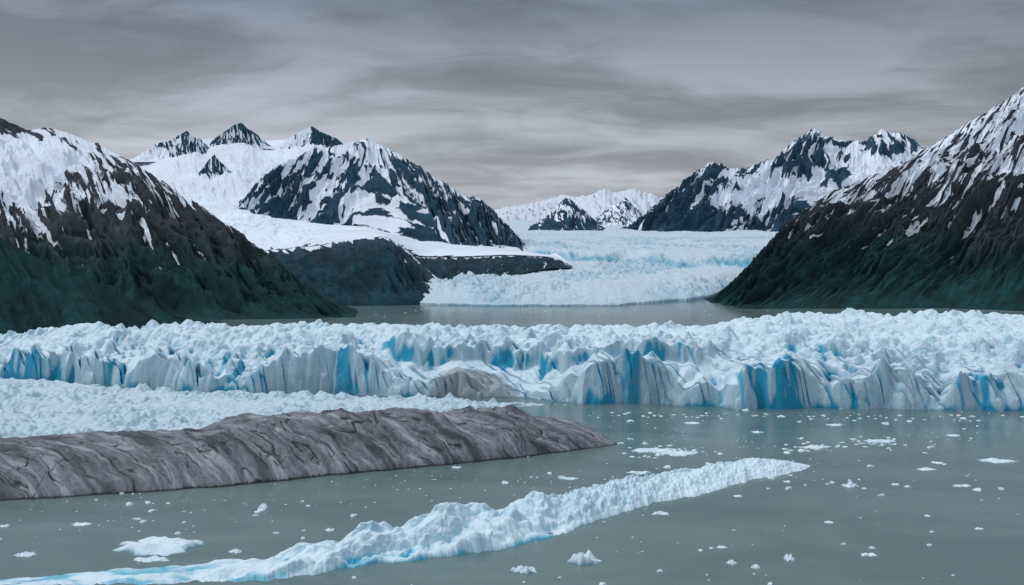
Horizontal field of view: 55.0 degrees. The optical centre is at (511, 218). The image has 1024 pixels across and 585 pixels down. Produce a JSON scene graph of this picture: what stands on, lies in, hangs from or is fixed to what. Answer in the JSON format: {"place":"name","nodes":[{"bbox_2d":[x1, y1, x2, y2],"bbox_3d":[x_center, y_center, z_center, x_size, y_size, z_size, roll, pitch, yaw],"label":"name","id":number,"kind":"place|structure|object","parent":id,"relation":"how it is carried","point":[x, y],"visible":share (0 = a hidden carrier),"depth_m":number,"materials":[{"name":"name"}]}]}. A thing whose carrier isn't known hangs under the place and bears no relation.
{"place":"outdoors","nodes":[
{"label":"outdoors","id":0,"kind":"place"},
{"bbox_2d":[0,238,220,334],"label":"green ridge","id":1,"kind":"structure","parent":0,"point":[35,293],"depth_m":845.98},
{"bbox_2d":[0,118,357,319],"bbox_3d":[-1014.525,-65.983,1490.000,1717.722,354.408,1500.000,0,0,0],"label":"tundra mountain","id":2,"kind":"structure","parent":0,"point":[98,214],"depth_m":1154.36,"materials":[{"name":"black stone"}]},
{"bbox_2d":[130,139,326,205],"bbox_3d":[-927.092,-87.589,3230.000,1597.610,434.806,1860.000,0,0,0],"label":"snowfield range","id":3,"kind":"structure","parent":0,"point":[248,166],"depth_m":3166.84,"materials":[{"name":"white snow"}]},
{"bbox_2d":[131,131,208,161],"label":"rock peak","id":4,"kind":"object","parent":3,"relation":"attached to","point":[186,142],"visible":0.81,"depth_m":3350.51,"materials":[{"name":"white snow"}]},
{"bbox_2d":[198,154,230,179],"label":"rock peak","id":5,"kind":"object","parent":3,"relation":"attached to","point":[214,167],"visible":0.81,"depth_m":3087.76,"materials":[{"name":"grey stone"}]},
{"bbox_2d":[209,123,273,148],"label":"rock peak","id":6,"kind":"object","parent":3,"relation":"attached to","point":[238,133],"visible":0.91,"depth_m":3414.58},
{"bbox_2d":[278,127,342,153],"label":"rock peak","id":7,"kind":"object","parent":3,"relation":"attached to","point":[310,135],"visible":0.59,"depth_m":3398.18,"materials":[{"name":"white snow"}]},
{"bbox_2d":[191,199,570,264],"bbox_3d":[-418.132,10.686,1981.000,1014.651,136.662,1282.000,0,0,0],"label":"snow slope","id":8,"kind":"structure","parent":0,"point":[264,232],"depth_m":1722.83,"materials":[{"name":"snow"}]},
{"bbox_2d":[239,137,526,250],"bbox_3d":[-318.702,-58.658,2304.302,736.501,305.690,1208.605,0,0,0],"label":"rocky mountain","id":9,"kind":"structure","parent":0,"point":[366,182],"depth_m":2263.71,"materials":[{"name":"grey stone"}]},
{"bbox_2d":[0,457,809,584],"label":"brash ice ridge","id":10,"kind":"structure","parent":0,"point":[448,529],"depth_m":300.62,"materials":[{"name":"white ice"}]},
{"bbox_2d":[0,299,1023,584],"bbox_3d":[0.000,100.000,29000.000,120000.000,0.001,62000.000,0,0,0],"label":"lake water","id":11,"kind":"structure","parent":0,"point":[894,525],"depth_m":341.74,"materials":[{"name":"grey liquid"}]},
{"bbox_2d":[14,552,37,556],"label":"ice floe","id":12,"kind":"object","parent":11,"relation":"on","point":[26,554],"visible":1,"depth_m":291.55,"materials":[{"name":"white ice"}]},
{"bbox_2d":[71,522,92,525],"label":"ice floe","id":13,"kind":"object","parent":11,"relation":"on","point":[80,524],"visible":1,"depth_m":321.42,"materials":[{"name":"white ice"}]},
{"bbox_2d":[133,555,169,562],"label":"ice floe","id":14,"kind":"object","parent":11,"relation":"on","point":[149,559],"visible":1,"depth_m":287.84,"materials":[{"name":"white ice"}]},
{"bbox_2d":[113,536,203,555],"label":"ice floe","id":15,"kind":"object","parent":11,"relation":"on","point":[161,546],"visible":1,"depth_m":298.66,"materials":[{"name":"white ice"}]},
{"bbox_2d":[228,549,241,552],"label":"ice floe","id":16,"kind":"object","parent":11,"relation":"on","point":[235,551],"visible":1,"depth_m":294.76,"materials":[{"name":"white ice"}]},
{"bbox_2d":[257,503,267,509],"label":"ice floe","id":17,"kind":"object","parent":11,"relation":"on","point":[263,506],"visible":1,"depth_m":338.80,"materials":[{"name":"white ice"}]},
{"bbox_2d":[0,378,543,437],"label":"ice tongue","id":18,"kind":"object","parent":11,"relation":"on","point":[33,407],"visible":0.8,"depth_m":510.28,"materials":[{"name":"white ice"}]},
{"bbox_2d":[0,405,616,500],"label":"rock island","id":19,"kind":"object","parent":11,"relation":"in","point":[244,449],"visible":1,"depth_m":392.11,"materials":[{"name":"grey stone"}]},
{"bbox_2d":[0,308,1023,584],"bbox_3d":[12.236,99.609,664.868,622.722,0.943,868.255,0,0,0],"label":"brash ice","id":20,"kind":"structure","parent":11,"relation":"on","point":[668,466],"depth_m":413.23,"materials":[{"name":"white ice"}]},
{"bbox_2d":[0,308,1023,410],"bbox_3d":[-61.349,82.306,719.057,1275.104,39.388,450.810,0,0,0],"label":"tidewater glacier","id":21,"kind":"object","parent":11,"relation":"on","point":[927,359],"visible":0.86,"depth_m":567.38,"materials":[{"name":"white ice"}]},
{"bbox_2d":[509,565,536,573],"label":"ice floe","id":22,"kind":"object","parent":11,"relation":"on","point":[521,569],"visible":1,"depth_m":277.88,"materials":[{"name":"white ice"}]},
{"bbox_2d":[559,477,577,479],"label":"ice floe","id":23,"kind":"object","parent":11,"relation":"on","point":[568,478],"visible":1,"depth_m":377.94,"materials":[{"name":"white ice"}]},
{"bbox_2d":[567,550,601,564],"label":"ice floe","id":24,"kind":"object","parent":11,"relation":"on","point":[582,558],"visible":1,"depth_m":285.19,"materials":[{"name":"white ice"}]},
{"bbox_2d":[627,471,649,474],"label":"ice floe","id":25,"kind":"object","parent":11,"relation":"on","point":[638,472],"visible":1,"depth_m":386.46,"materials":[{"name":"white ice"}]},
{"bbox_2d":[632,448,670,452],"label":"ice floe","id":26,"kind":"object","parent":11,"relation":"on","point":[648,450],"visible":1,"depth_m":423.65,"materials":[{"name":"white ice"}]},
{"bbox_2d":[651,511,668,514],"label":"ice floe","id":27,"kind":"object","parent":11,"relation":"on","point":[660,513],"visible":1,"depth_m":332.62,"materials":[{"name":"white ice"}]},
{"bbox_2d":[662,451,696,455],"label":"ice floe","id":28,"kind":"object","parent":11,"relation":"on","point":[681,453],"visible":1,"depth_m":418.13,"materials":[{"name":"white ice"}]},
{"bbox_2d":[725,559,736,564],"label":"ice floe","id":29,"kind":"object","parent":11,"relation":"on","point":[731,562],"visible":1,"depth_m":284.96,"materials":[{"name":"white ice"}]},
{"bbox_2d":[784,553,794,561],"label":"ice floe","id":30,"kind":"object","parent":11,"relation":"on","point":[788,558],"visible":1,"depth_m":288.33,"materials":[{"name":"white ice"}]},
{"bbox_2d":[804,445,829,447],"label":"ice floe","id":31,"kind":"object","parent":11,"relation":"on","point":[810,446],"visible":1,"depth_m":429.71,"materials":[{"name":"white ice"}]},
{"bbox_2d":[826,424,843,425],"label":"ice floe","id":32,"kind":"object","parent":11,"relation":"on","point":[834,424],"visible":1,"depth_m":475.75,"materials":[{"name":"white ice"}]},
{"bbox_2d":[841,481,857,487],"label":"ice floe","id":33,"kind":"object","parent":11,"relation":"on","point":[850,484],"visible":1,"depth_m":366.55,"materials":[{"name":"white ice"}]},
{"bbox_2d":[861,553,876,556],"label":"ice floe","id":34,"kind":"object","parent":11,"relation":"on","point":[867,554],"visible":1,"depth_m":291.82,"materials":[{"name":"white ice"}]},
{"bbox_2d":[864,439,893,442],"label":"ice floe","id":35,"kind":"object","parent":11,"relation":"on","point":[883,441],"visible":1,"depth_m":440.90,"materials":[{"name":"white ice"}]},
{"bbox_2d":[918,467,935,470],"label":"ice floe","id":36,"kind":"object","parent":11,"relation":"on","point":[925,469],"visible":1,"depth_m":391.72,"materials":[{"name":"white ice"}]},
{"bbox_2d":[952,484,970,486],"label":"ice floe","id":37,"kind":"object","parent":11,"relation":"on","point":[963,485],"visible":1,"depth_m":367.45,"materials":[{"name":"white ice"}]},
{"bbox_2d":[979,458,1015,462],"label":"ice floe","id":38,"kind":"object","parent":11,"relation":"on","point":[993,460],"visible":1,"depth_m":404.73,"materials":[{"name":"white ice"}]},
{"bbox_2d":[0,0,1023,209],"label":"sky","id":39,"kind":"structure","parent":0,"point":[504,103],"materials":[{"name":"grey"}]},
{"bbox_2d":[313,220,777,305],"bbox_3d":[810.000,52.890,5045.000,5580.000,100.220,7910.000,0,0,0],"label":"valley glacier","id":40,"kind":"object","parent":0,"point":[613,265],"visible":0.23,"depth_m":1400.41,"materials":[{"name":"white ice"}]},
{"bbox_2d":[265,236,439,305],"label":"rock bench","id":41,"kind":"object","parent":40,"relation":"on","point":[378,271],"visible":0.52,"depth_m":1235.38,"materials":[{"name":"grey stone"}]},
{"bbox_2d":[393,242,571,279],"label":"rock bench","id":42,"kind":"object","parent":40,"relation":"on","point":[445,267],"visible":0.81,"depth_m":1364.49,"materials":[{"name":"grey stone"}]},
{"bbox_2d":[528,198,604,230],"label":"rock nunatak","id":43,"kind":"structure","parent":40,"relation":"on","point":[566,214],"depth_m":3185.54,"materials":[{"name":"grey stone"}]},
{"bbox_2d":[594,198,643,225],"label":"rock nunatak","id":44,"kind":"structure","parent":40,"relation":"on","point":[624,211],"depth_m":4435.37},
{"bbox_2d":[494,188,662,220],"bbox_3d":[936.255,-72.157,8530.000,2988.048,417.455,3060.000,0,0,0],"label":"distant mountains","id":45,"kind":"structure","parent":0,"point":[596,204],"depth_m":8526.63,"materials":[{"name":"white snow"}]},
{"bbox_2d":[620,129,928,231],"bbox_3d":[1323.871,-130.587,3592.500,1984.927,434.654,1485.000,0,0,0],"label":"snowy mountain","id":46,"kind":"structure","parent":0,"point":[811,167],"depth_m":3348.37,"materials":[{"name":"white snow"}]},
{"bbox_2d":[705,87,1023,310],"bbox_3d":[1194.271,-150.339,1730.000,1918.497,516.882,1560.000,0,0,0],"label":"tundra mountain","id":47,"kind":"structure","parent":0,"point":[939,224],"depth_m":1276.59,"materials":[{"name":"black stone"}]}
]}

